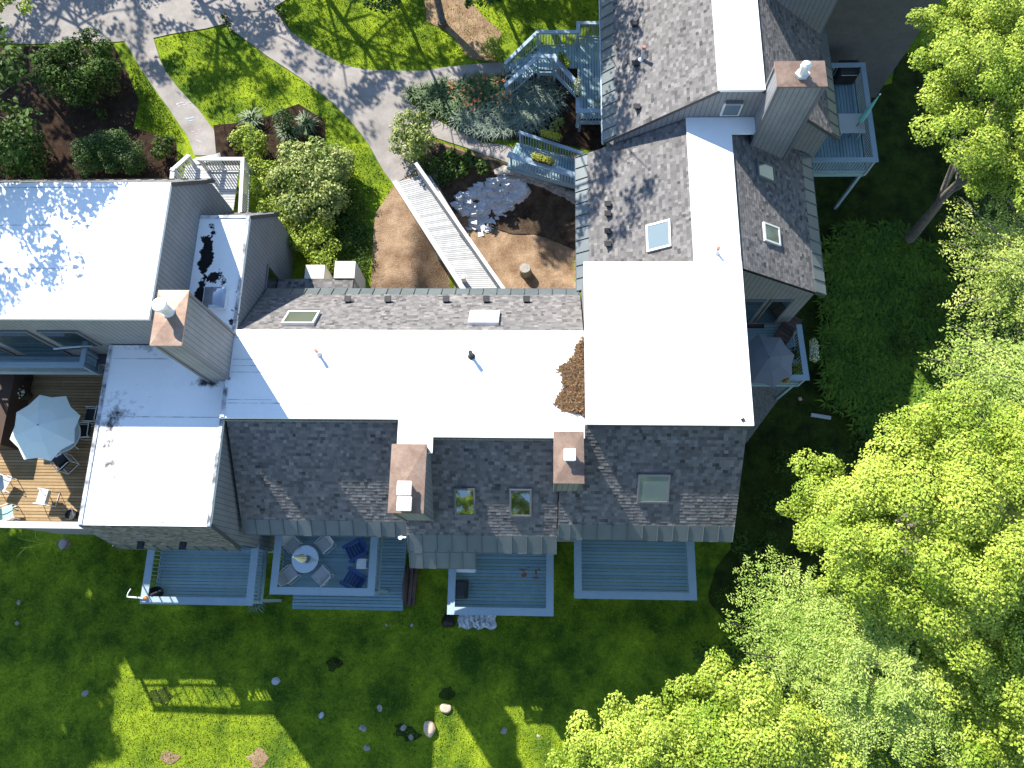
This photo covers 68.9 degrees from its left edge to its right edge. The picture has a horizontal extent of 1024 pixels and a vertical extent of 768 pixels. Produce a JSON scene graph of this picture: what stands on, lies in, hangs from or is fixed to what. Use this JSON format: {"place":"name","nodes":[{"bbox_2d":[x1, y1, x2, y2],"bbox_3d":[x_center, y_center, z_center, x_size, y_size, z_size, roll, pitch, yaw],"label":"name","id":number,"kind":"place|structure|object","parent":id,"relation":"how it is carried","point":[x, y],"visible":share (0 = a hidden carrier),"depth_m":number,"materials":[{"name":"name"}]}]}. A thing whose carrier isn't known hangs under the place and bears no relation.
{"place":"outdoors","nodes":[
{"label":"outdoors","id":0,"kind":"place"},
{"bbox_2d":[0,0,514,181],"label":"path","id":1,"kind":"structure","parent":0,"point":[368,104],"depth_m":37.94,"materials":[{"name":"concrete"}]},
{"bbox_2d":[155,26,391,275],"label":"lawn grass","id":2,"kind":"structure","parent":0,"point":[224,73],"depth_m":37.43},
{"bbox_2d":[370,140,578,287],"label":"hollow soil","id":3,"kind":"structure","parent":0,"point":[404,255],"depth_m":35.51,"materials":[{"name":"soil"}]},
{"bbox_2d":[519,263,531,277],"bbox_3d":[0.632,-5.368,35.589,0.720,0.785,0.709,0,74,2],"label":"tree stump","id":4,"kind":"object","parent":3,"relation":"on","point":[525,270],"visible":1,"depth_m":35.25,"materials":[{"name":"wood"}]},
{"bbox_2d":[0,0,1005,767],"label":"ground","id":5,"kind":"structure","parent":0,"point":[432,590],"depth_m":33.52,"materials":[{"name":"green plant"}]},
{"bbox_2d":[0,0,32,14],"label":"broadleaf tree","id":6,"kind":"object","parent":5,"relation":"on","point":[24,8],"visible":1,"depth_m":32.55,"materials":[{"name":"green plant"}]},
{"bbox_2d":[0,18,42,165],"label":"broadleaf tree","id":7,"kind":"object","parent":5,"relation":"on","point":[8,145],"visible":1,"depth_m":26.59,"materials":[{"name":"green plant"}]},
{"bbox_2d":[0,372,103,534],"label":"roof deck","id":8,"kind":"structure","parent":5,"relation":"on","point":[33,475],"depth_m":30.46,"materials":[{"name":"brown wood"}]},
{"bbox_2d":[0,474,16,492],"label":"patio chair","id":9,"kind":"object","parent":8,"relation":"on","point":[5,481],"visible":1,"depth_m":29.99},
{"bbox_2d":[0,503,19,520],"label":"patio chair","id":10,"kind":"object","parent":8,"relation":"on","point":[6,513],"visible":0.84,"depth_m":29.64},
{"bbox_2d":[10,395,79,460],"bbox_3d":[-18.125,1.883,29.703,2.638,2.360,2.638,0,74,2],"label":"patio umbrella","id":11,"kind":"object","parent":8,"relation":"on","point":[44,427],"visible":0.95,"depth_m":28.79,"materials":[{"name":"white fabric"}]},
{"bbox_2d":[33,488,59,506],"bbox_3d":[-18.567,4.500,29.688,0.768,0.968,0.624,7,74,4],"label":"patio chair","id":12,"kind":"object","parent":8,"relation":"on","point":[43,497],"visible":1,"depth_m":29.74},
{"bbox_2d":[51,452,78,473],"bbox_3d":[-18.055,3.193,30.047,0.768,0.968,0.624,41,79,12],"label":"patio chair","id":13,"kind":"object","parent":8,"relation":"on","point":[62,466],"visible":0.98,"depth_m":30.10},
{"bbox_2d":[59,422,80,452],"bbox_3d":[-18.127,2.140,30.482,1.480,0.739,1.480,0,74,2],"label":"patio table","id":14,"kind":"object","parent":8,"relation":"on","point":[77,435],"visible":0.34,"depth_m":30.07,"materials":[{"name":"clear glass"}]},
{"bbox_2d":[78,421,94,439],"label":"patio chair","id":15,"kind":"object","parent":8,"relation":"on","point":[85,430],"visible":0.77,"depth_m":30.45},
{"bbox_2d":[82,406,97,423],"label":"patio chair","id":16,"kind":"object","parent":8,"relation":"on","point":[91,415],"visible":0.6,"depth_m":30.63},
{"bbox_2d":[0,46,176,179],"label":"mulch bed","id":17,"kind":"object","parent":5,"relation":"on","point":[61,125],"visible":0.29,"depth_m":37.25,"materials":[{"name":"soil"}]},
{"bbox_2d":[0,119,51,179],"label":"rhododendron","id":18,"kind":"object","parent":17,"relation":"on","point":[27,159],"visible":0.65,"depth_m":35.33,"materials":[{"name":"green plant"}]},
{"bbox_2d":[28,26,122,111],"bbox_3d":[-21.455,-15.560,36.788,4.525,2.464,4.277,40,79,12],"label":"rhododendron","id":19,"kind":"object","parent":17,"relation":"on","point":[85,71],"visible":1,"depth_m":36.16,"materials":[{"name":"green plant"}]},
{"bbox_2d":[69,127,146,177],"bbox_3d":[-19.219,-11.037,35.795,3.599,1.839,2.605,0,74,2],"label":"yew bush","id":20,"kind":"object","parent":17,"relation":"on","point":[118,145],"visible":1,"depth_m":35.29,"materials":[{"name":"green plant"}]},
{"bbox_2d":[150,134,175,160],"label":"shrub","id":21,"kind":"object","parent":17,"relation":"on","point":[158,145],"visible":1,"depth_m":35.98,"materials":[{"name":"green plant"}]},
{"bbox_2d":[0,178,294,381],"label":"townhouse","id":22,"kind":"structure","parent":5,"relation":"on","point":[186,272],"depth_m":26.79,"materials":[{"name":"grey"}]},
{"bbox_2d":[0,330,71,355],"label":"window","id":23,"kind":"structure","parent":22,"relation":"in","point":[25,342],"depth_m":28.30,"materials":[{"name":"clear glass"}]},
{"bbox_2d":[0,348,106,374],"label":"balcony","id":24,"kind":"structure","parent":22,"relation":"attached to","point":[82,364],"depth_m":29.51,"materials":[{"name":"paint"}]},
{"bbox_2d":[36,330,101,346],"bbox_3d":[-16.416,-1.684,27.739,1.500,1.600,0.100,0,74,2],"label":"window","id":25,"kind":"structure","parent":22,"relation":"in","point":[62,337],"depth_m":27.55,"materials":[{"name":"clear glass"}]},
{"bbox_2d":[264,264,279,290],"bbox_3d":[-10.240,-4.169,32.299,0.075,2.200,1.200,0,74,2],"label":"window","id":26,"kind":"structure","parent":22,"relation":"in","point":[271,279],"depth_m":31.62,"materials":[{"name":"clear glass"}]},
{"bbox_2d":[126,55,184,142],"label":"lawn grass","id":27,"kind":"structure","parent":5,"relation":"on","point":[163,121],"depth_m":37.16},
{"bbox_2d":[150,687,172,705],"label":"clump","id":28,"kind":"object","parent":5,"relation":"on","point":[154,694],"visible":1,"depth_m":33.20,"materials":[{"name":"plant"}]},
{"bbox_2d":[160,750,180,764],"bbox_3d":[-14.854,16.246,32.428,0.871,0.009,0.492,17,75,7],"label":"bare patch","id":29,"kind":"object","parent":5,"relation":"on","point":[166,758],"visible":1,"depth_m":32.43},
{"bbox_2d":[78,345,288,552],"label":"townhouse","id":30,"kind":"structure","parent":5,"relation":"on","point":[160,474],"depth_m":27.33,"materials":[{"name":"grey"}]},
{"bbox_2d":[140,544,281,605],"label":"deck","id":31,"kind":"structure","parent":5,"relation":"on","point":[251,571],"depth_m":31.66,"materials":[{"name":"paint"}]},
{"bbox_2d":[169,153,252,212],"bbox_3d":[-13.798,-9.398,34.827,3.594,1.855,4.342,0,74,2],"label":"entry stair","id":32,"kind":"object","parent":5,"relation":"on","point":[225,176],"visible":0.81,"depth_m":34.83,"materials":[{"name":"wood"}]},
{"bbox_2d":[245,747,268,767],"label":"bare patch","id":33,"kind":"object","parent":5,"relation":"on","point":[263,757],"visible":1,"depth_m":32.37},
{"bbox_2d":[213,104,324,174],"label":"garden soil","id":34,"kind":"structure","parent":5,"relation":"on","point":[222,132],"depth_m":36.64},
{"bbox_2d":[227,122,270,160],"bbox_3d":[-12.559,-11.488,35.795,2.083,1.489,1.680,32,77,10],"label":"shrub","id":35,"kind":"object","parent":34,"relation":"on","point":[251,142],"visible":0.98,"depth_m":35.43,"materials":[{"name":"green plant"}]},
{"bbox_2d":[233,106,267,132],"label":"spiky plant","id":36,"kind":"object","parent":34,"relation":"on","point":[252,118],"visible":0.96,"depth_m":36.45,"materials":[{"name":"green plant"}]},
{"bbox_2d":[271,105,294,130],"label":"cone bush","id":37,"kind":"object","parent":34,"relation":"on","point":[278,111],"visible":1,"depth_m":35.73,"materials":[{"name":"green plant"}]},
{"bbox_2d":[272,118,306,143],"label":"spiky plant","id":38,"kind":"object","parent":34,"relation":"on","point":[291,133],"visible":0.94,"depth_m":36.23,"materials":[{"name":"green plant"}]},
{"bbox_2d":[291,109,321,140],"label":"spiky plant","id":39,"kind":"object","parent":34,"relation":"on","point":[305,122],"visible":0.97,"depth_m":36.35,"materials":[{"name":"green plant"}]},
{"bbox_2d":[244,156,342,272],"bbox_3d":[-10.206,-7.912,34.684,7.228,1.614,2.738,41,79,12],"label":"hedge","id":40,"kind":"object","parent":5,"relation":"on","point":[308,236],"visible":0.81,"depth_m":34.13,"materials":[{"name":"green plant"}]},
{"bbox_2d":[264,136,356,228],"bbox_3d":[-9.365,-9.436,34.627,4.225,2.482,4.658,0,74,2],"label":"rhododendron","id":41,"kind":"object","parent":5,"relation":"on","point":[306,168],"visible":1,"depth_m":34.02,"materials":[{"name":"green plant"}]},
{"bbox_2d":[269,536,387,595],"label":"deck","id":42,"kind":"structure","parent":5,"relation":"on","point":[370,587],"depth_m":31.50,"materials":[{"name":"paint"}]},
{"bbox_2d":[278,564,300,586],"bbox_3d":[-9.369,7.994,31.161,0.767,0.968,0.624,-41,77,-9],"label":"patio chair","id":43,"kind":"object","parent":42,"relation":"on","point":[287,575],"visible":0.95,"depth_m":31.22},
{"bbox_2d":[282,536,303,553],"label":"patio chair","id":44,"kind":"object","parent":42,"relation":"on","point":[292,543],"visible":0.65,"depth_m":31.56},
{"bbox_2d":[292,545,319,572],"bbox_3d":[-8.611,7.385,31.442,1.138,0.728,1.138,0,74,2],"label":"patio table","id":45,"kind":"object","parent":42,"relation":"on","point":[312,556],"visible":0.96,"depth_m":31.08,"materials":[{"name":"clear glass"}]},
{"bbox_2d":[311,565,333,586],"bbox_3d":[-7.884,8.002,31.105,0.767,0.968,0.624,42,79,12],"label":"patio chair","id":46,"kind":"object","parent":42,"relation":"on","point":[322,575],"visible":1,"depth_m":31.19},
{"bbox_2d":[314,536,336,553],"bbox_3d":[-7.862,6.705,31.480,0.768,0.968,0.624,-41,77,-9],"label":"patio chair","id":47,"kind":"object","parent":42,"relation":"on","point":[324,544],"visible":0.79,"depth_m":31.52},
{"bbox_2d":[339,566,366,587],"bbox_3d":[-6.529,8.165,30.994,1.025,1.000,0.800,27,77,9],"label":"adirondack chair","id":48,"kind":"object","parent":42,"relation":"on","point":[361,579],"visible":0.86,"depth_m":31.15,"materials":[{"name":"blue paint"}]},
{"bbox_2d":[342,537,368,562],"bbox_3d":[-6.510,6.924,31.353,1.025,1.000,0.800,-28,75,-6],"label":"adirondack chair","id":49,"kind":"object","parent":42,"relation":"on","point":[362,544],"visible":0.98,"depth_m":31.41,"materials":[{"name":"blue paint"}]},
{"bbox_2d":[326,656,342,671],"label":"clump","id":50,"kind":"object","parent":5,"relation":"on","point":[335,665],"visible":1,"depth_m":33.32,"materials":[{"name":"plant"}]},
{"bbox_2d":[292,537,406,610],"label":"platform","id":51,"kind":"structure","parent":5,"relation":"on","point":[393,547],"depth_m":33.82,"materials":[{"name":"paint"}]},
{"bbox_2d":[247,152,458,277],"bbox_3d":[-7.288,-7.566,35.041,10.330,0.709,6.636,-7,74,0],"label":"ground cover","id":52,"kind":"object","parent":5,"relation":"on","point":[349,240],"visible":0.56,"depth_m":34.87,"materials":[{"name":"green plant"}]},
{"bbox_2d":[0,546,736,767],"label":"lawn grass","id":53,"kind":"structure","parent":5,"relation":"on","point":[158,711],"depth_m":33.10,"materials":[{"name":"plant"}]},
{"bbox_2d":[457,615,496,629],"bbox_3d":[-1.566,10.568,33.469,1.778,0.160,0.848,0,74,2],"label":"tarp","id":54,"kind":"object","parent":53,"relation":"on","point":[478,622],"visible":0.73,"depth_m":33.46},
{"bbox_2d":[350,0,402,14],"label":"broadleaf tree","id":55,"kind":"object","parent":5,"relation":"on","point":[389,5],"visible":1,"depth_m":32.72,"materials":[{"name":"green plant"}]},
{"bbox_2d":[219,261,584,568],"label":"townhouse","id":56,"kind":"structure","parent":5,"relation":"on","point":[436,428],"depth_m":27.64,"materials":[{"name":"grey"}]},
{"bbox_2d":[552,336,584,417],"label":"leaf litter","id":57,"kind":"object","parent":56,"relation":"on","point":[572,364],"visible":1,"depth_m":26.92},
{"bbox_2d":[402,566,417,606],"bbox_3d":[-4.647,9.175,33.882,0.652,0.518,1.772,0,74,2],"label":"stack of wooden boards","id":58,"kind":"object","parent":5,"relation":"on","point":[409,586],"visible":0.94,"depth_m":33.71,"materials":[{"name":"brown wood"}]},
{"bbox_2d":[401,727,421,741],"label":"clump","id":59,"kind":"object","parent":5,"relation":"on","point":[414,734],"visible":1,"depth_m":32.36,"materials":[{"name":"plant"}]},
{"bbox_2d":[388,108,436,166],"bbox_3d":[-4.687,-11.713,35.429,2.354,1.849,2.895,0,74,2],"label":"shrub","id":60,"kind":"object","parent":5,"relation":"on","point":[410,137],"visible":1,"depth_m":35.02,"materials":[{"name":"green plant"}]},
{"bbox_2d":[424,721,435,737],"bbox_3d":[-3.572,14.952,32.354,0.542,0.408,0.691,0,74,2],"label":"boulder","id":61,"kind":"object","parent":5,"relation":"on","point":[429,728],"visible":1,"depth_m":32.24,"materials":[{"name":"beige stone"}]},
{"bbox_2d":[279,0,598,68],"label":"lawn grass","id":62,"kind":"structure","parent":5,"relation":"on","point":[325,45],"depth_m":38.08,"materials":[{"name":"plant"}]},
{"bbox_2d":[439,686,455,699],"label":"clump","id":63,"kind":"object","parent":5,"relation":"on","point":[447,691],"visible":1,"depth_m":32.81,"materials":[{"name":"plant"}]},
{"bbox_2d":[392,162,504,287],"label":"ramp","id":64,"kind":"structure","parent":5,"relation":"on","point":[461,258],"depth_m":34.39,"materials":[{"name":"paint"}]},
{"bbox_2d":[442,612,454,627],"bbox_3d":[-2.852,10.580,33.532,0.637,0.597,0.700,0,74,2],"label":"garbage bag","id":65,"kind":"object","parent":5,"relation":"on","point":[448,620],"visible":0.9,"depth_m":33.34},
{"bbox_2d":[425,0,500,62],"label":"trunk mulch","id":66,"kind":"object","parent":5,"relation":"on","point":[450,12],"visible":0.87,"depth_m":38.06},
{"bbox_2d":[434,0,446,28],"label":"broadleaf tree","id":67,"kind":"object","parent":66,"relation":"on","point":[442,22],"visible":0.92,"depth_m":37.58,"materials":[{"name":"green plant"}]},
{"bbox_2d":[481,34,502,60],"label":"shrub","id":68,"kind":"object","parent":66,"relation":"on","point":[495,50],"visible":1,"depth_m":36.65,"materials":[{"name":"green plant"}]},
{"bbox_2d":[442,146,489,178],"bbox_3d":[-2.197,-10.530,35.563,2.307,0.683,1.599,0,74,2],"label":"hosta clump","id":69,"kind":"object","parent":5,"relation":"on","point":[467,156],"visible":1,"depth_m":35.45,"materials":[{"name":"green plant"}]},
{"bbox_2d":[464,0,501,8],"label":"broadleaf tree","id":70,"kind":"object","parent":5,"relation":"on","point":[467,3],"visible":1,"depth_m":32.63,"materials":[{"name":"green plant"}]},
{"bbox_2d":[450,173,530,236],"bbox_3d":[-1.144,-9.075,36.275,3.636,1.660,2.565,-40,76,-9],"label":"rock outcrop","id":71,"kind":"object","parent":5,"relation":"on","point":[495,197],"visible":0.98,"depth_m":36.17,"materials":[{"name":"stone"}]},
{"bbox_2d":[447,553,553,615],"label":"deck","id":72,"kind":"structure","parent":5,"relation":"on","point":[454,607],"depth_m":31.13,"materials":[{"name":"paint"}]},
{"bbox_2d":[455,580,468,598],"bbox_3d":[-2.127,8.451,30.756,0.605,0.997,0.754,0,74,2],"label":"covered grill","id":73,"kind":"object","parent":72,"relation":"on","point":[461,589],"visible":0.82,"depth_m":30.32,"materials":[{"name":"fabric"}]},
{"bbox_2d":[427,142,574,248],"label":"damp mulch","id":74,"kind":"object","parent":5,"relation":"on","point":[541,212],"visible":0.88,"depth_m":36.12,"materials":[{"name":"soil"}]},
{"bbox_2d":[411,63,602,150],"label":"planting soil","id":75,"kind":"structure","parent":5,"relation":"on","point":[587,137],"depth_m":36.22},
{"bbox_2d":[399,66,519,128],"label":"daylilies","id":76,"kind":"object","parent":75,"relation":"on","point":[442,105],"visible":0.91,"depth_m":36.51,"materials":[{"name":"green plant"}]},
{"bbox_2d":[447,72,511,110],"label":"daylily blooms","id":77,"kind":"object","parent":76,"relation":"on","point":[478,98],"visible":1,"depth_m":36.11,"materials":[{"name":"orange plant"}]},
{"bbox_2d":[448,71,570,146],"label":"silver grass","id":78,"kind":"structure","parent":75,"relation":"on","point":[525,111],"depth_m":36.03,"materials":[{"name":"plant"}]},
{"bbox_2d":[503,166,574,203],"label":"stone wall","id":79,"kind":"structure","parent":5,"relation":"on","point":[567,193],"depth_m":35.69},
{"bbox_2d":[506,130,583,188],"bbox_3d":[1.773,-10.391,34.950,3.871,1.302,1.658,19,75,7],"label":"footbridge","id":80,"kind":"object","parent":5,"relation":"on","point":[555,172],"visible":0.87,"depth_m":35.11,"materials":[{"name":"paint"}]},
{"bbox_2d":[530,151,554,166],"bbox_3d":[1.411,-10.254,34.016,1.263,0.424,0.460,20,76,8],"label":"flower box","id":81,"kind":"object","parent":80,"relation":"on","point":[539,158],"visible":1,"depth_m":33.97,"materials":[{"name":"yellow plant"}]},
{"bbox_2d":[539,129,561,141],"bbox_3d":[1.798,-11.432,34.341,1.134,0.428,0.461,15,75,6],"label":"flower box","id":82,"kind":"object","parent":80,"relation":"on","point":[545,133],"visible":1,"depth_m":34.26,"materials":[{"name":"green plant"}]},
{"bbox_2d":[504,21,600,131],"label":"entry deck","id":83,"kind":"structure","parent":5,"relation":"on","point":[528,66],"depth_m":35.71,"materials":[{"name":"paint"}]},
{"bbox_2d":[557,51,571,68],"bbox_3d":[2.421,-14.983,34.520,0.460,0.415,0.999,-34,76,-8],"label":"flower box","id":84,"kind":"object","parent":83,"relation":"on","point":[564,61],"visible":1,"depth_m":34.41,"materials":[{"name":"green plant"}]},
{"bbox_2d":[573,540,696,599],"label":"deck","id":85,"kind":"structure","parent":5,"relation":"on","point":[651,593],"depth_m":31.14,"materials":[{"name":"paint"}]},
{"bbox_2d":[558,117,826,541],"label":"townhouse","id":86,"kind":"structure","parent":5,"relation":"on","point":[697,245],"depth_m":27.56,"materials":[{"name":"grey"}]},
{"bbox_2d":[745,299,766,322],"bbox_3d":[9.716,-3.091,31.900,1.600,2.600,0.100,0,74,2],"label":"patio door","id":87,"kind":"structure","parent":86,"relation":"in","point":[752,306],"depth_m":31.29,"materials":[{"name":"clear glass"}]},
{"bbox_2d":[753,299,794,322],"bbox_3d":[11.140,-3.083,31.847,0.950,2.600,0.100,0,74,2],"label":"patio door","id":88,"kind":"structure","parent":86,"relation":"in","point":[775,308],"depth_m":31.61,"materials":[{"name":"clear glass"}]},
{"bbox_2d":[545,646,866,767],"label":"broadleaf tree","id":89,"kind":"object","parent":5,"relation":"on","point":[790,737],"visible":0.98,"depth_m":21.14,"materials":[{"name":"green plant"}]},
{"bbox_2d":[599,0,840,160],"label":"townhouse","id":90,"kind":"structure","parent":5,"relation":"on","point":[766,65],"depth_m":29.53,"materials":[{"name":"grey"}]},
{"bbox_2d":[719,103,742,115],"bbox_3d":[8.525,-10.661,29.002,0.750,0.750,0.100,0,74,2],"label":"window","id":91,"kind":"structure","parent":90,"relation":"in","point":[727,110],"depth_m":28.98,"materials":[{"name":"glass"}]},
{"bbox_2d":[747,324,809,399],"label":"deck","id":92,"kind":"structure","parent":5,"relation":"on","point":[794,379],"depth_m":32.65,"materials":[{"name":"paint"}]},
{"bbox_2d":[748,334,793,387],"bbox_3d":[10.545,-0.775,31.610,2.227,2.410,2.227,-32,75,-7],"label":"patio umbrella","id":93,"kind":"object","parent":92,"relation":"on","point":[770,360],"visible":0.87,"depth_m":30.64,"materials":[{"name":"grey fabric"}]},
{"bbox_2d":[773,316,802,345],"bbox_3d":[12.109,-2.309,33.083,0.680,0.330,1.780,35,78,11],"label":"lounge chair","id":94,"kind":"object","parent":92,"relation":"on","point":[782,330],"visible":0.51,"depth_m":32.94,"materials":[{"name":"brown wood"}]},
{"bbox_2d":[809,337,818,361],"bbox_3d":[12.903,-1.434,31.969,0.455,0.428,1.162,0,74,2],"label":"flower box","id":95,"kind":"object","parent":92,"relation":"attached to","point":[813,348],"visible":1,"depth_m":31.88,"materials":[{"name":"white plant"}]},
{"bbox_2d":[812,63,878,208],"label":"deck","id":96,"kind":"structure","parent":5,"relation":"on","point":[826,156],"depth_m":33.50,"materials":[{"name":"paint"}]},
{"bbox_2d":[832,60,859,83],"bbox_3d":[15.239,-14.197,34.056,0.900,0.850,0.745,0,74,2],"label":"grill","id":97,"kind":"object","parent":96,"relation":"on","point":[847,75],"visible":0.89,"depth_m":33.74,"materials":[{"name":"metal"}]},
{"bbox_2d":[838,113,865,139],"bbox_3d":[15.081,-11.472,33.450,1.100,0.710,1.000,0,74,2],"label":"patio table","id":98,"kind":"object","parent":96,"relation":"on","point":[848,122],"visible":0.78,"depth_m":33.10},
{"bbox_2d":[848,93,880,137],"bbox_3d":[15.335,-11.664,32.510,0.519,2.574,0.284,-21,74,-4],"label":"closed umbrella","id":99,"kind":"object","parent":96,"relation":"on","point":[864,115],"visible":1,"depth_m":32.30,"materials":[{"name":"teal fabric"}]},
{"bbox_2d":[719,545,975,767],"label":"ash tree","id":100,"kind":"object","parent":5,"relation":"on","point":[843,664],"visible":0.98,"depth_m":21.98,"materials":[{"name":"green plant"}]},
{"bbox_2d":[777,0,939,98],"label":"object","id":101,"kind":"structure","parent":5,"relation":"on","point":[877,37],"depth_m":32.97,"materials":[{"name":"grey"}]},
{"bbox_2d":[904,0,1023,242],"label":"broadleaf tree","id":102,"kind":"object","parent":5,"relation":"on","point":[1005,75],"visible":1,"depth_m":26.35,"materials":[{"name":"green plant"}]},
{"bbox_2d":[918,614,1023,767],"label":"broadleaf tree","id":103,"kind":"object","parent":5,"relation":"on","point":[999,689],"visible":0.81,"depth_m":21.56,"materials":[{"name":"green plant"}]},
{"bbox_2d":[709,1,1023,767],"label":"shaded soil","id":104,"kind":"structure","parent":0,"point":[901,180],"depth_m":35.27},
{"bbox_2d":[745,386,785,442],"bbox_3d":[11.895,1.191,35.112,2.689,0.836,3.287,0,74,2],"label":"gravel strip","id":105,"kind":"object","parent":104,"relation":"on","point":[764,401],"visible":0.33,"depth_m":35.24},
{"bbox_2d":[691,0,1023,767],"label":"understory","id":106,"kind":"object","parent":104,"relation":"on","point":[787,688],"visible":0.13,"depth_m":33.09,"materials":[{"name":"green plant"}]},
{"bbox_2d":[812,217,972,463],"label":"ferns","id":107,"kind":"object","parent":104,"relation":"on","point":[871,295],"visible":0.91,"depth_m":35.12,"materials":[{"name":"plant"}]},
{"bbox_2d":[775,377,1023,678],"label":"broadleaf tree","id":108,"kind":"object","parent":104,"relation":"on","point":[869,541],"visible":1,"depth_m":21.35,"materials":[{"name":"green plant"}]},
{"bbox_2d":[917,318,1023,430],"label":"ash tree","id":109,"kind":"object","parent":104,"relation":"on","point":[999,375],"visible":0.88,"depth_m":26.08,"materials":[{"name":"green plant"}]},
{"bbox_2d":[936,183,1023,350],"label":"tree","id":110,"kind":"object","parent":104,"relation":"on","point":[1009,252],"visible":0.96,"depth_m":26.59,"materials":[{"name":"green plant"}]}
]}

